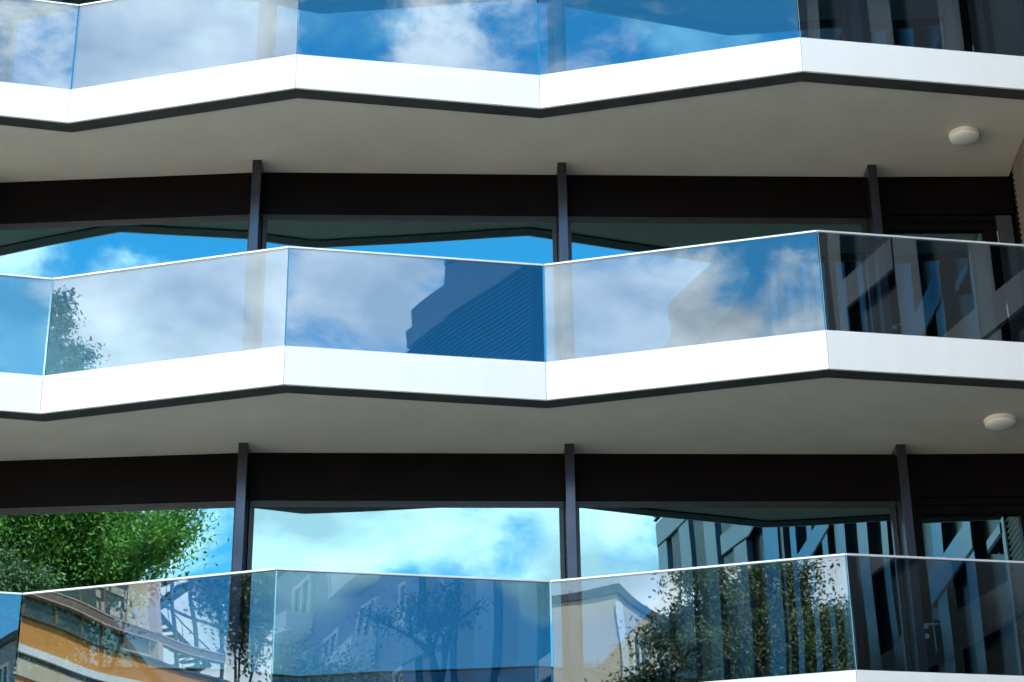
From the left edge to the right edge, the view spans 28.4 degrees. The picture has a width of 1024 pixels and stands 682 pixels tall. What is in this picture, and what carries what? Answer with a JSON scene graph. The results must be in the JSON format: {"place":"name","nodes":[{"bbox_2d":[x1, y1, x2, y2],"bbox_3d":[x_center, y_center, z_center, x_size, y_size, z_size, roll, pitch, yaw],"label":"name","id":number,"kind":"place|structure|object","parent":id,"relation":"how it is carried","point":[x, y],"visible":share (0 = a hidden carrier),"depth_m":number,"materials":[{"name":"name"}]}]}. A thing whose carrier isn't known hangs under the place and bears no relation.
{"place":"outdoors","nodes":[
{"label":"outdoors","id":0,"kind":"place"},
{"bbox_2d":[0,0,1023,681],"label":"apartment building","id":1,"kind":"structure","parent":0,"point":[510,340],"depth_m":20.10,"materials":[{"name":"white concrete"}]},
{"bbox_2d":[0,501,235,681],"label":"window","id":2,"kind":"structure","parent":1,"relation":"in","point":[170,631],"depth_m":19.46,"materials":[{"name":"clear glass"}]},
{"bbox_2d":[0,214,249,375],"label":"window","id":3,"kind":"structure","parent":1,"relation":"in","point":[193,309],"depth_m":20.87,"materials":[{"name":"clear glass"}]},
{"bbox_2d":[4,0,260,89],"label":"window","id":4,"kind":"structure","parent":1,"relation":"in","point":[124,40],"depth_m":22.23,"materials":[{"name":"clear glass"}]},
{"bbox_2d":[241,500,567,681],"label":"window","id":5,"kind":"structure","parent":1,"relation":"in","point":[329,627],"depth_m":19.46,"materials":[{"name":"clear glass"}]},
{"bbox_2d":[257,214,559,364],"bbox_3d":[-1.055,-0.236,20.795,3.076,2.346,0.127,0,-26,-2],"label":"window","id":6,"kind":"structure","parent":1,"relation":"in","point":[347,301],"depth_m":20.89,"materials":[{"name":"clear glass"}]},
{"bbox_2d":[270,0,552,86],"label":"window","id":7,"kind":"structure","parent":1,"relation":"in","point":[488,35],"depth_m":22.24,"materials":[{"name":"clear glass"}]},
{"bbox_2d":[562,0,848,70],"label":"window","id":8,"kind":"structure","parent":1,"relation":"in","point":[596,33],"depth_m":22.42,"materials":[{"name":"clear glass"}]},
{"bbox_2d":[568,216,877,358],"bbox_3d":[2.173,-0.221,20.919,3.185,2.346,0.127,0,-26,-2],"label":"window","id":9,"kind":"structure","parent":1,"relation":"in","point":[768,287],"depth_m":21.04,"materials":[{"name":"clear glass"}]},
{"bbox_2d":[576,501,911,681],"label":"window","id":10,"kind":"structure","parent":1,"relation":"in","point":[791,617],"depth_m":19.59,"materials":[{"name":"clear glass"}]},
{"bbox_2d":[859,0,973,51],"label":"door","id":11,"kind":"structure","parent":1,"relation":"in","point":[933,24],"depth_m":22.59,"materials":[{"name":"clear glass"}]},
{"bbox_2d":[882,215,1010,341],"bbox_3d":[4.498,-0.246,20.981,1.304,2.386,0.169,0,-26,-1],"label":"door","id":12,"kind":"structure","parent":1,"relation":"in","point":[937,289],"depth_m":21.21,"materials":[{"name":"clear glass"}]},
{"bbox_2d":[949,126,979,145],"bbox_3d":[4.658,-2.095,20.855,0.312,0.090,0.312,-1,-26,0],"label":"ceiling lamp","id":13,"kind":"object","parent":1,"relation":"attached to","point":[964,136],"visible":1,"depth_m":20.78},
{"bbox_2d":[911,497,1023,675],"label":"door","id":14,"kind":"structure","parent":1,"relation":"in","point":[973,612],"depth_m":19.76,"materials":[{"name":"clear glass"}]},
{"bbox_2d":[984,413,1016,430],"bbox_3d":[4.697,0.794,19.481,0.312,0.090,0.312,-1,-26,0],"label":"ceiling lamp","id":15,"kind":"object","parent":1,"relation":"attached to","point":[1000,422],"visible":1,"depth_m":19.40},
{"bbox_2d":[982,0,1023,304],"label":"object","id":16,"kind":"structure","parent":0,"point":[1004,21],"depth_m":21.43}
]}

